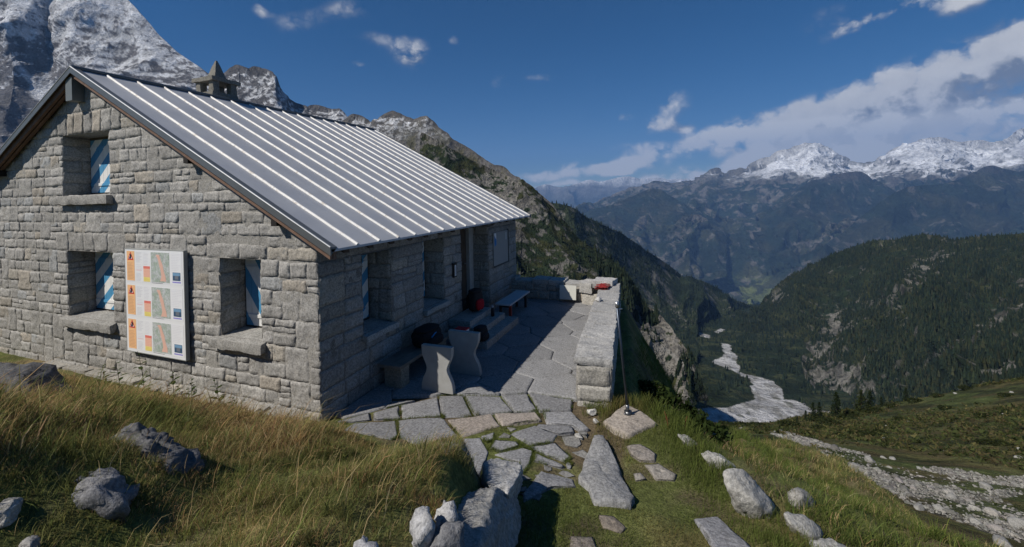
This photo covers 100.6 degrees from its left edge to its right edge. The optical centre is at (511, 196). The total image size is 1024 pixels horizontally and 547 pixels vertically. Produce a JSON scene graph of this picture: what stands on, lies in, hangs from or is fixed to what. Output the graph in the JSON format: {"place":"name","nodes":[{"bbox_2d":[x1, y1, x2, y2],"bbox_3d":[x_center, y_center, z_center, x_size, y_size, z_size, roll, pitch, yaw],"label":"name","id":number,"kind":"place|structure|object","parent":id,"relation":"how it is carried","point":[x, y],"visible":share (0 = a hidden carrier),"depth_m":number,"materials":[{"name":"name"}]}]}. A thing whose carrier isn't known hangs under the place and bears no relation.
{"place":"outdoors","nodes":[
{"label":"outdoors","id":0,"kind":"place"},
{"bbox_2d":[0,0,208,147],"bbox_3d":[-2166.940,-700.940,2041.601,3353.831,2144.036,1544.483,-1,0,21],"label":"snowy peak","id":1,"kind":"structure","parent":0,"point":[45,45],"depth_m":2097.85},
{"bbox_2d":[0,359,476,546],"bbox_3d":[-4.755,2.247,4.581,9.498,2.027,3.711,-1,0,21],"label":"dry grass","id":2,"kind":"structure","parent":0,"point":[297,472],"depth_m":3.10,"materials":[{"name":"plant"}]},
{"bbox_2d":[0,355,480,546],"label":"grass","id":3,"kind":"structure","parent":0,"point":[159,412],"depth_m":3.26,"materials":[{"name":"plant"}]},
{"bbox_2d":[224,65,346,120],"bbox_3d":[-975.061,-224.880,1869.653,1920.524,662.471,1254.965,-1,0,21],"label":"rocky summit","id":4,"kind":"structure","parent":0,"point":[260,85],"depth_m":1761.71,"materials":[{"name":"stone"}]},
{"bbox_2d":[342,111,563,219],"bbox_3d":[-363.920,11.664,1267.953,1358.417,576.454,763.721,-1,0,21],"label":"snowy ridge","id":5,"kind":"structure","parent":0,"point":[401,128],"depth_m":1298.54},
{"bbox_2d":[0,299,1007,546],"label":"ground","id":6,"kind":"structure","parent":0,"point":[459,481],"depth_m":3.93,"materials":[{"name":"plant"}]},
{"bbox_2d":[0,497,22,528],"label":"boulder","id":7,"kind":"object","parent":6,"relation":"on","point":[11,507],"visible":0.99,"depth_m":2.42,"materials":[{"name":"stone"}]},
{"bbox_2d":[18,535,40,546],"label":"boulder","id":8,"kind":"object","parent":6,"relation":"on","point":[32,541],"visible":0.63,"depth_m":2.33,"materials":[{"name":"stone"}]},
{"bbox_2d":[0,362,73,395],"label":"boulder","id":9,"kind":"object","parent":6,"relation":"on","point":[27,369],"visible":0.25,"depth_m":4.88,"materials":[{"name":"stone"}]},
{"bbox_2d":[71,467,139,523],"bbox_3d":[-2.759,2.070,2.837,0.792,0.546,0.382,-1,0,33],"label":"boulder","id":10,"kind":"object","parent":6,"relation":"on","point":[106,496],"visible":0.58,"depth_m":2.67,"materials":[{"name":"stone"}]},
{"bbox_2d":[111,361,127,387],"bbox_3d":[-6.526,3.011,7.030,0.236,0.552,0.323,-1,0,-11],"label":"weed","id":11,"kind":"object","parent":6,"relation":"on","point":[117,372],"visible":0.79,"depth_m":7.07,"materials":[{"name":"green plant"}]},
{"bbox_2d":[132,351,152,391],"bbox_3d":[-5.986,2.880,6.893,0.240,0.798,0.348,-1,0,-6],"label":"weed","id":12,"kind":"object","parent":6,"relation":"on","point":[141,368],"visible":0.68,"depth_m":6.88,"materials":[{"name":"green plant"}]},
{"bbox_2d":[110,422,205,474],"bbox_3d":[-3.007,2.197,3.506,1.287,0.755,0.578,-1,0,28],"label":"boulder","id":13,"kind":"object","parent":6,"relation":"on","point":[178,452],"visible":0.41,"depth_m":3.30,"materials":[{"name":"stone"}]},
{"bbox_2d":[167,371,180,396],"bbox_3d":[-5.119,2.912,6.438,0.218,0.668,0.412,-2,0,-44],"label":"weed","id":14,"kind":"object","parent":6,"relation":"on","point":[173,383],"visible":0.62,"depth_m":6.43,"materials":[{"name":"green plant"}]},
{"bbox_2d":[210,378,226,404],"bbox_3d":[-4.253,2.930,6.174,0.282,0.610,0.212,-1,0,43],"label":"weed","id":15,"kind":"object","parent":6,"relation":"on","point":[216,391],"visible":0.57,"depth_m":6.19,"materials":[{"name":"green plant"}]},
{"bbox_2d":[0,61,530,421],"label":"stone hut","id":16,"kind":"object","parent":6,"relation":"on","point":[317,248],"visible":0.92,"depth_m":7.95,"materials":[{"name":"stone"}]},
{"bbox_2d":[53,137,112,204],"bbox_3d":[-8.221,-0.533,8.424,1.788,1.394,0.645,-1,0,21],"label":"window","id":17,"kind":"structure","parent":16,"relation":"in","point":[99,149],"depth_m":8.71,"materials":[{"name":"blue wood"}]},
{"bbox_2d":[58,252,116,333],"bbox_3d":[-8.127,1.810,8.422,1.729,1.504,0.641,-1,0,21],"label":"window","id":18,"kind":"structure","parent":16,"relation":"in","point":[104,310],"depth_m":8.68,"materials":[{"name":"stone"}]},
{"bbox_2d":[124,248,189,360],"bbox_3d":[-6.229,1.849,7.453,1.621,1.855,0.100,-1,0,21],"label":"information board","id":19,"kind":"object","parent":16,"relation":"attached to","point":[157,301],"visible":1,"depth_m":7.37,"materials":[{"name":"paint"}]},
{"bbox_2d":[208,259,265,354],"bbox_3d":[-4.284,1.716,6.964,1.153,1.463,0.643,-1,0,21],"label":"window","id":20,"kind":"structure","parent":16,"relation":"in","point":[253,328],"depth_m":7.18,"materials":[{"name":"stone"}]},
{"bbox_2d":[361,254,398,342],"bbox_3d":[-2.565,1.699,7.525,0.704,1.449,0.862,-1,0,21],"label":"window","id":21,"kind":"structure","parent":16,"relation":"in","point":[370,324],"depth_m":7.78,"materials":[{"name":"stone"}]},
{"bbox_2d":[422,242,449,315],"bbox_3d":[-1.900,1.696,9.282,0.703,1.530,0.956,-1,0,21],"label":"window","id":22,"kind":"structure","parent":16,"relation":"in","point":[442,303],"depth_m":9.40,"materials":[{"name":"stone"}]},
{"bbox_2d":[452,262,456,277],"bbox_3d":[-1.343,1.728,9.990,0.050,0.335,0.180,-1,0,21],"label":"wall thermometer","id":23,"kind":"object","parent":16,"relation":"attached to","point":[454,270],"depth_m":9.94,"materials":[{"name":"paint"}]},
{"bbox_2d":[460,228,473,298],"bbox_3d":[-1.456,1.825,11.345,0.155,2.012,1.640,-1,0,21],"label":"door","id":24,"kind":"structure","parent":16,"relation":"in","point":[466,243],"depth_m":11.85,"materials":[{"name":"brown wood"}]},
{"bbox_2d":[492,229,508,267],"bbox_3d":[-0.326,1.530,12.725,0.050,1.020,1.160,-1,0,21],"label":"notice panel","id":25,"kind":"object","parent":16,"relation":"attached to","point":[500,247],"visible":1,"depth_m":12.67,"materials":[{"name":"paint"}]},
{"bbox_2d":[353,535,378,546],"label":"boulder","id":26,"kind":"object","parent":6,"relation":"on","point":[362,542],"visible":1,"depth_m":2.28,"materials":[{"name":"stone"}]},
{"bbox_2d":[409,506,435,546],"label":"boulder","id":27,"kind":"object","parent":6,"relation":"on","point":[422,528],"visible":0.96,"depth_m":2.44,"materials":[{"name":"stone"}]},
{"bbox_2d":[434,500,457,528],"bbox_3d":[-0.452,2.186,2.816,0.149,0.458,0.456,-1,0,-18],"label":"boulder","id":28,"kind":"object","parent":6,"relation":"on","point":[446,511],"visible":0.45,"depth_m":2.68,"materials":[{"name":"stone"}]},
{"bbox_2d":[429,521,464,546],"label":"boulder","id":29,"kind":"object","parent":6,"relation":"on","point":[448,534],"visible":0.93,"depth_m":2.43,"materials":[{"name":"stone"}]},
{"bbox_2d":[334,298,591,500],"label":"terrace","id":30,"kind":"structure","parent":6,"relation":"on","point":[532,351],"depth_m":6.87,"materials":[{"name":"stone"}]},
{"bbox_2d":[378,332,448,388],"bbox_3d":[-1.762,3.071,8.028,0.460,0.452,1.800,-1,0,21],"label":"plank bench","id":31,"kind":"object","parent":30,"relation":"on","point":[395,367],"visible":0.59,"depth_m":7.33,"materials":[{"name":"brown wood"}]},
{"bbox_2d":[411,323,443,347],"bbox_3d":[-1.623,2.664,8.156,0.531,0.354,0.627,-1,0,25],"label":"backpack","id":32,"kind":"object","parent":31,"relation":"on","point":[429,333],"visible":0.91,"depth_m":7.96,"materials":[{"name":"fabric"}]},
{"bbox_2d":[421,343,455,393],"bbox_3d":[-1.242,2.879,7.123,0.604,0.760,0.090,-1,0,20],"label":"table support","id":33,"kind":"object","parent":30,"relation":"on","point":[437,377],"visible":1,"depth_m":7.07,"materials":[{"name":"concrete"}]},
{"bbox_2d":[337,393,573,476],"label":"joint grass","id":34,"kind":"structure","parent":30,"relation":"on","point":[533,458],"depth_m":5.71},
{"bbox_2d":[448,329,481,375],"bbox_3d":[-0.873,2.863,7.817,0.656,0.770,0.090,-1,0,21],"label":"table support","id":35,"kind":"object","parent":30,"relation":"on","point":[465,344],"visible":0.85,"depth_m":7.76,"materials":[{"name":"concrete"}]},
{"bbox_2d":[446,316,517,349],"bbox_3d":[-0.710,3.158,10.065,1.149,0.185,1.959,-1,0,21],"label":"door step","id":36,"kind":"object","parent":30,"relation":"on","point":[500,329],"depth_m":9.74,"materials":[{"name":"stone"}]},
{"bbox_2d":[449,312,504,330],"bbox_3d":[-0.808,3.006,10.205,0.872,0.160,1.360,-1,0,21],"label":"door step","id":37,"kind":"object","parent":36,"relation":"on","point":[490,321],"depth_m":10.05,"materials":[{"name":"stone"}]},
{"bbox_2d":[448,307,490,327],"bbox_3d":[-0.975,2.870,10.198,0.568,0.159,1.287,-1,0,21],"label":"door step","id":38,"kind":"object","parent":37,"relation":"on","point":[467,318],"depth_m":9.87,"materials":[{"name":"stone"}]},
{"bbox_2d":[466,288,483,311],"bbox_3d":[-0.899,2.508,10.341,0.392,0.542,0.404,-1,0,33],"label":"backpack","id":39,"kind":"object","parent":38,"relation":"on","point":[475,302],"visible":1,"depth_m":10.19,"materials":[{"name":"fabric"}]},
{"bbox_2d":[474,324,488,341],"bbox_3d":[-0.650,2.920,9.068,0.289,0.312,0.344,-1,0,31],"label":"bag","id":40,"kind":"object","parent":36,"relation":"on","point":[482,329],"visible":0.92,"depth_m":8.97,"materials":[{"name":"fabric"}]},
{"bbox_2d":[495,290,529,315],"bbox_3d":[0.045,2.983,11.727,0.420,0.430,1.600,-1,0,21],"label":"slab bench","id":41,"kind":"object","parent":30,"relation":"on","point":[510,300],"visible":0.9,"depth_m":11.54,"materials":[{"name":"stone"}]},
{"bbox_2d":[457,486,520,546],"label":"boulder","id":42,"kind":"object","parent":6,"relation":"on","point":[490,517],"visible":0.83,"depth_m":3.34,"materials":[{"name":"stone"}]},
{"bbox_2d":[481,458,522,498],"bbox_3d":[-0.098,2.945,4.473,0.436,0.678,1.481,-1,0,2],"label":"boulder","id":43,"kind":"object","parent":6,"relation":"on","point":[505,476],"visible":0.81,"depth_m":4.09,"materials":[{"name":"stone"}]},
{"bbox_2d":[523,471,575,501],"bbox_3d":[0.420,3.245,4.609,0.494,0.266,0.710,-1,0,21],"label":"stepping stone","id":44,"kind":"object","parent":6,"relation":"on","point":[543,482],"visible":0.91,"depth_m":4.67,"materials":[{"name":"stone"}]},
{"bbox_2d":[511,275,617,305],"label":"stone wall","id":45,"kind":"structure","parent":6,"relation":"on","point":[544,287],"depth_m":13.01,"materials":[{"name":"stone"}]},
{"bbox_2d":[560,285,575,299],"bbox_3d":[1.669,2.863,12.688,0.500,0.410,0.090,-1,0,21],"label":"metal plate","id":46,"kind":"object","parent":45,"relation":"attached to","point":[567,292],"visible":1,"depth_m":12.68,"materials":[{"name":"paint"}]},
{"bbox_2d":[569,536,595,546],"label":"stepping stone","id":47,"kind":"object","parent":6,"relation":"on","point":[584,541],"visible":0.98,"depth_m":3.76,"materials":[{"name":"stone"}]},
{"bbox_2d":[587,409,595,415],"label":"boulder","id":48,"kind":"object","parent":6,"relation":"on","point":[591,412],"visible":0.97,"depth_m":6.32,"materials":[{"name":"stone"}]},
{"bbox_2d":[574,283,620,409],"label":"terrace wall","id":49,"kind":"structure","parent":6,"relation":"on","point":[595,359],"depth_m":6.96,"materials":[{"name":"stone"}]},
{"bbox_2d":[594,283,610,289],"bbox_3d":[2.526,2.486,11.847,0.403,0.087,0.535,-1,0,21],"label":"red jacket","id":50,"kind":"object","parent":49,"relation":"on","point":[604,286],"visible":1,"depth_m":11.79,"materials":[{"name":"fabric"}]},
{"bbox_2d":[578,435,634,509],"bbox_3d":[1.010,3.211,4.989,0.530,0.266,1.406,-1,0,0],"label":"stepping stone","id":51,"kind":"object","parent":6,"relation":"on","point":[601,481],"visible":0.99,"depth_m":4.72,"materials":[{"name":"stone"}]},
{"bbox_2d":[598,515,626,533],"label":"stepping stone","id":52,"kind":"object","parent":6,"relation":"on","point":[612,523],"visible":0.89,"depth_m":4.02,"materials":[{"name":"stone"}]},
{"bbox_2d":[399,391,828,546],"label":"turf","id":53,"kind":"structure","parent":6,"relation":"on","point":[674,422],"depth_m":4.71,"materials":[{"name":"green plant"}]},
{"bbox_2d":[603,405,656,438],"bbox_3d":[1.647,3.249,6.092,0.682,0.167,0.619,-1,0,-31],"label":"rock slab","id":54,"kind":"object","parent":6,"relation":"on","point":[621,423],"visible":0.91,"depth_m":5.97,"materials":[{"name":"stone"}]},
{"bbox_2d":[615,301,633,415],"bbox_3d":[1.637,2.361,6.169,0.255,1.685,0.107,-1,0,-23],"label":"steel pole","id":55,"kind":"object","parent":54,"relation":"on","point":[627,411],"visible":0.98,"depth_m":6.16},
{"bbox_2d":[633,473,645,481],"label":"stepping stone","id":56,"kind":"object","parent":6,"relation":"on","point":[639,477],"visible":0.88,"depth_m":4.86,"materials":[{"name":"stone"}]},
{"bbox_2d":[626,444,656,462],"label":"stepping stone","id":57,"kind":"object","parent":6,"relation":"on","point":[639,452],"visible":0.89,"depth_m":5.30,"materials":[{"name":"stone"}]},
{"bbox_2d":[637,377,672,406],"bbox_3d":[2.497,3.568,7.836,0.891,0.381,0.895,-1,0,-23],"label":"shrub","id":58,"kind":"object","parent":6,"relation":"on","point":[649,386],"visible":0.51,"depth_m":7.76,"materials":[{"name":"green plant"}]},
{"bbox_2d":[644,463,677,481],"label":"stepping stone","id":59,"kind":"object","parent":6,"relation":"on","point":[658,471],"visible":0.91,"depth_m":4.94,"materials":[{"name":"stone"}]},
{"bbox_2d":[647,391,702,424],"bbox_3d":[2.684,3.586,7.267,1.044,0.457,0.949,-1,0,21],"label":"shrub","id":60,"kind":"object","parent":6,"relation":"on","point":[676,399],"visible":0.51,"depth_m":7.29,"materials":[{"name":"green plant"}]},
{"bbox_2d":[678,434,697,445],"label":"boulder","id":61,"kind":"object","parent":6,"relation":"on","point":[684,437],"visible":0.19,"depth_m":5.54,"materials":[{"name":"stone"}]},
{"bbox_2d":[680,409,734,447],"bbox_3d":[2.946,3.696,6.708,1.034,0.434,1.004,-1,0,21],"label":"shrub","id":62,"kind":"object","parent":6,"relation":"on","point":[709,426],"visible":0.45,"depth_m":6.63,"materials":[{"name":"green plant"}]},
{"bbox_2d":[701,450,735,468],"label":"boulder","id":63,"kind":"object","parent":6,"relation":"on","point":[713,455],"visible":0.3,"depth_m":5.07,"materials":[{"name":"stone"}]},
{"bbox_2d":[694,517,749,546],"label":"stepping stone","id":64,"kind":"object","parent":6,"relation":"on","point":[717,532],"visible":0.95,"depth_m":3.91,"materials":[{"name":"stone"}]},
{"bbox_2d":[723,468,774,519],"bbox_3d":[2.555,3.257,4.455,0.783,0.864,0.396,-1,0,-39],"label":"boulder","id":65,"kind":"object","parent":6,"relation":"on","point":[748,495],"visible":0.79,"depth_m":4.27,"materials":[{"name":"stone"}]},
{"bbox_2d":[787,487,815,508],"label":"boulder","id":66,"kind":"object","parent":6,"relation":"on","point":[797,494],"visible":0.36,"depth_m":4.59,"materials":[{"name":"stone"}]},
{"bbox_2d":[783,512,822,539],"bbox_3d":[2.806,3.369,4.079,0.448,0.679,0.242,-1,0,-29],"label":"boulder","id":67,"kind":"object","parent":6,"relation":"on","point":[793,521],"visible":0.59,"depth_m":4.00,"materials":[{"name":"stone"}]},
{"bbox_2d":[809,538,845,546],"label":"boulder","id":68,"kind":"object","parent":6,"relation":"on","point":[820,542],"visible":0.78,"depth_m":3.83,"materials":[{"name":"stone"}]},
{"bbox_2d":[420,132,708,413],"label":"rocky spur","id":69,"kind":"structure","parent":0,"point":[535,249],"depth_m":415.33,"materials":[{"name":"stone"}]},
{"bbox_2d":[516,215,699,396],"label":"forest","id":70,"kind":"object","parent":69,"relation":"on","point":[631,294],"visible":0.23,"depth_m":371.82,"materials":[{"name":"plant"}]},
{"bbox_2d":[129,0,1023,187],"label":"sky","id":71,"kind":"structure","parent":0,"point":[558,93],"materials":[{"name":"blue"}]},
{"bbox_2d":[535,176,694,207],"bbox_3d":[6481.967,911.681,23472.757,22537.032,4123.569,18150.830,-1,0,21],"label":"distant range","id":72,"kind":"structure","parent":0,"point":[585,191],"depth_m":22670.82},
{"bbox_2d":[552,203,749,367],"bbox_3d":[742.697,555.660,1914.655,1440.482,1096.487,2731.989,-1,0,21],"label":"wooded ridge","id":73,"kind":"structure","parent":0,"point":[643,290],"depth_m":1600.06,"materials":[{"name":"plant"}]},
{"bbox_2d":[551,200,751,366],"bbox_3d":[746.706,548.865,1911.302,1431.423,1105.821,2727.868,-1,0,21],"label":"forest","id":74,"kind":"object","parent":73,"relation":"on","point":[681,300],"visible":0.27,"depth_m":1598.92,"materials":[{"name":"plant"}]},
{"bbox_2d":[584,189,727,280],"bbox_3d":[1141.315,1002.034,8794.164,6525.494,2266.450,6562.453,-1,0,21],"label":"mountain shoulder","id":75,"kind":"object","parent":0,"point":[658,206],"visible":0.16,"depth_m":8226.79},
{"bbox_2d":[675,305,852,422],"bbox_3d":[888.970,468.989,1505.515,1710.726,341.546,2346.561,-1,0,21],"label":"valley floor","id":76,"kind":"structure","parent":0,"point":[762,399],"depth_m":839.68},
{"bbox_2d":[676,303,840,394],"bbox_3d":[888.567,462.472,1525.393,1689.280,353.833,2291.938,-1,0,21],"label":"forest","id":77,"kind":"object","parent":76,"relation":"on","point":[741,350],"visible":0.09,"depth_m":1054.29,"materials":[{"name":"plant"}]},
{"bbox_2d":[574,128,1023,304],"bbox_3d":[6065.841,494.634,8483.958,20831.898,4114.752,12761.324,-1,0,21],"label":"snowy range","id":78,"kind":"structure","parent":0,"point":[734,202],"depth_m":9234.19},
{"bbox_2d":[752,171,895,256],"bbox_3d":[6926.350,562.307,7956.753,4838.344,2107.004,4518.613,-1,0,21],"label":"mountain shoulder","id":79,"kind":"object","parent":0,"point":[811,209],"visible":0.43,"depth_m":7757.03},
{"bbox_2d":[727,233,1023,408],"bbox_3d":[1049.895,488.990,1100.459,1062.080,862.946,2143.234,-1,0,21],"label":"wooded mountain","id":80,"kind":"structure","parent":0,"point":[842,377],"depth_m":871.25,"materials":[{"name":"plant"}]},
{"bbox_2d":[727,231,1023,409],"bbox_3d":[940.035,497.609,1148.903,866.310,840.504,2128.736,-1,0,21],"label":"forest","id":81,"kind":"object","parent":80,"relation":"on","point":[996,345],"visible":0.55,"depth_m":773.97,"materials":[{"name":"plant"}]},
{"bbox_2d":[738,379,1023,546],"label":"meadow","id":82,"kind":"structure","parent":0,"point":[909,460],"depth_m":44.70,"materials":[{"name":"plant"}]},
{"bbox_2d":[779,419,805,427],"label":"shrub","id":83,"kind":"object","parent":82,"relation":"on","point":[788,422],"visible":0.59,"depth_m":101.40,"materials":[{"name":"green plant"}]},
{"bbox_2d":[805,402,817,421],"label":"conifer tree","id":84,"kind":"object","parent":82,"relation":"on","point":[812,408],"visible":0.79,"depth_m":113.77,"materials":[{"name":"green plant"}]},
{"bbox_2d":[816,402,823,417],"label":"conifer tree","id":85,"kind":"object","parent":82,"relation":"on","point":[819,410],"visible":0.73,"depth_m":117.77,"materials":[{"name":"green plant"}]},
{"bbox_2d":[812,416,832,422],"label":"shrub","id":86,"kind":"object","parent":82,"relation":"on","point":[818,418],"visible":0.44,"depth_m":108.98,"materials":[{"name":"green plant"}]},
{"bbox_2d":[816,417,841,425],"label":"shrub","id":87,"kind":"object","parent":82,"relation":"on","point":[828,420],"visible":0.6,"depth_m":101.59,"materials":[{"name":"green plant"}]},
{"bbox_2d":[828,391,841,416],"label":"conifer tree","id":88,"kind":"object","parent":82,"relation":"on","point":[837,405],"visible":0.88,"depth_m":113.98,"materials":[{"name":"green plant"}]},
{"bbox_2d":[837,414,856,419],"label":"shrub","id":89,"kind":"object","parent":82,"relation":"on","point":[844,416],"visible":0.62,"depth_m":108.92,"materials":[{"name":"green plant"}]},
{"bbox_2d":[843,410,863,416],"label":"shrub","id":90,"kind":"object","parent":82,"relation":"on","point":[849,412],"visible":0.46,"depth_m":115.79,"materials":[{"name":"green plant"}]},
{"bbox_2d":[849,389,870,410],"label":"conifer tree","id":91,"kind":"object","parent":82,"relation":"on","point":[860,400],"visible":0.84,"depth_m":122.60,"materials":[{"name":"green plant"}]},
{"bbox_2d":[713,376,1023,546],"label":"scrub","id":92,"kind":"object","parent":82,"relation":"on","point":[835,432],"visible":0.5,"depth_m":70.17,"materials":[{"name":"green plant"}]},
{"bbox_2d":[856,429,881,435],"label":"shrub","id":93,"kind":"object","parent":82,"relation":"on","point":[867,431],"visible":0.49,"depth_m":73.10,"materials":[{"name":"green plant"}]},
{"bbox_2d":[865,390,873,409],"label":"conifer tree","id":94,"kind":"object","parent":82,"relation":"on","point":[870,400],"visible":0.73,"depth_m":122.96,"materials":[{"name":"green plant"}]},
{"bbox_2d":[864,456,875,462],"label":"boulder","id":95,"kind":"object","parent":82,"relation":"on","point":[869,459],"visible":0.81,"depth_m":38.52,"materials":[{"name":"stone"}]},
{"bbox_2d":[864,406,882,412],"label":"shrub","id":96,"kind":"object","parent":82,"relation":"on","point":[874,408],"visible":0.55,"depth_m":118.12,"materials":[{"name":"green plant"}]},
{"bbox_2d":[883,402,898,407],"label":"shrub","id":97,"kind":"object","parent":82,"relation":"on","point":[889,404],"visible":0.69,"depth_m":121.27,"materials":[{"name":"green plant"}]},
{"bbox_2d":[770,429,1023,542],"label":"scree","id":98,"kind":"structure","parent":82,"relation":"on","point":[880,474],"depth_m":29.52,"materials":[{"name":"stone"}]},
{"bbox_2d":[905,397,923,403],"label":"shrub","id":99,"kind":"object","parent":82,"relation":"on","point":[913,400],"visible":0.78,"depth_m":119.51,"materials":[{"name":"green plant"}]},
{"bbox_2d":[913,503,924,510],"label":"boulder","id":100,"kind":"object","parent":82,"relation":"on","point":[919,506],"visible":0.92,"depth_m":23.09,"materials":[{"name":"stone"}]},
{"bbox_2d":[936,404,951,409],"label":"shrub","id":101,"kind":"object","parent":82,"relation":"on","point":[940,407],"visible":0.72,"depth_m":97.12,"materials":[{"name":"green plant"}]},
{"bbox_2d":[957,384,971,390],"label":"shrub","id":102,"kind":"object","parent":82,"relation":"on","point":[963,387],"visible":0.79,"depth_m":118.95,"materials":[{"name":"green plant"}]},
{"bbox_2d":[969,517,982,525],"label":"boulder","id":103,"kind":"object","parent":82,"relation":"on","point":[975,520],"visible":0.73,"depth_m":21.85,"materials":[{"name":"stone"}]},
{"bbox_2d":[973,412,989,417],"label":"shrub","id":104,"kind":"object","parent":82,"relation":"on","point":[982,415],"visible":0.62,"depth_m":79.20,"materials":[{"name":"green plant"}]},
{"bbox_2d":[972,438,991,444],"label":"shrub","id":105,"kind":"object","parent":82,"relation":"on","point":[977,440],"visible":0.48,"depth_m":56.81,"materials":[{"name":"green plant"}]},
{"bbox_2d":[979,481,993,489],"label":"boulder","id":106,"kind":"object","parent":82,"relation":"on","point":[984,485],"visible":0.76,"depth_m":31.02,"materials":[{"name":"stone"}]},
{"bbox_2d":[990,438,1011,445],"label":"shrub","id":107,"kind":"object","parent":82,"relation":"on","point":[993,442],"visible":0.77,"depth_m":55.30,"materials":[{"name":"green plant"}]},
{"bbox_2d":[992,535,1012,546],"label":"boulder","id":108,"kind":"object","parent":82,"relation":"on","point":[1002,539],"visible":0.91,"depth_m":17.94,"materials":[{"name":"stone"}]},
{"bbox_2d":[997,392,1013,396],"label":"shrub","id":109,"kind":"object","parent":82,"relation":"on","point":[1001,394],"visible":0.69,"depth_m":98.11,"materials":[{"name":"green plant"}]},
{"bbox_2d":[1007,517,1023,527],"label":"boulder","id":110,"kind":"object","parent":82,"relation":"on","point":[1015,522],"visible":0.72,"depth_m":22.25,"materials":[{"name":"stone"}]},
{"bbox_2d":[798,165,1023,268],"bbox_3d":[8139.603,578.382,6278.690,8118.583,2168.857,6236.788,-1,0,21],"label":"mountain shoulder","id":111,"kind":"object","parent":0,"point":[985,200],"visible":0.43,"depth_m":6291.56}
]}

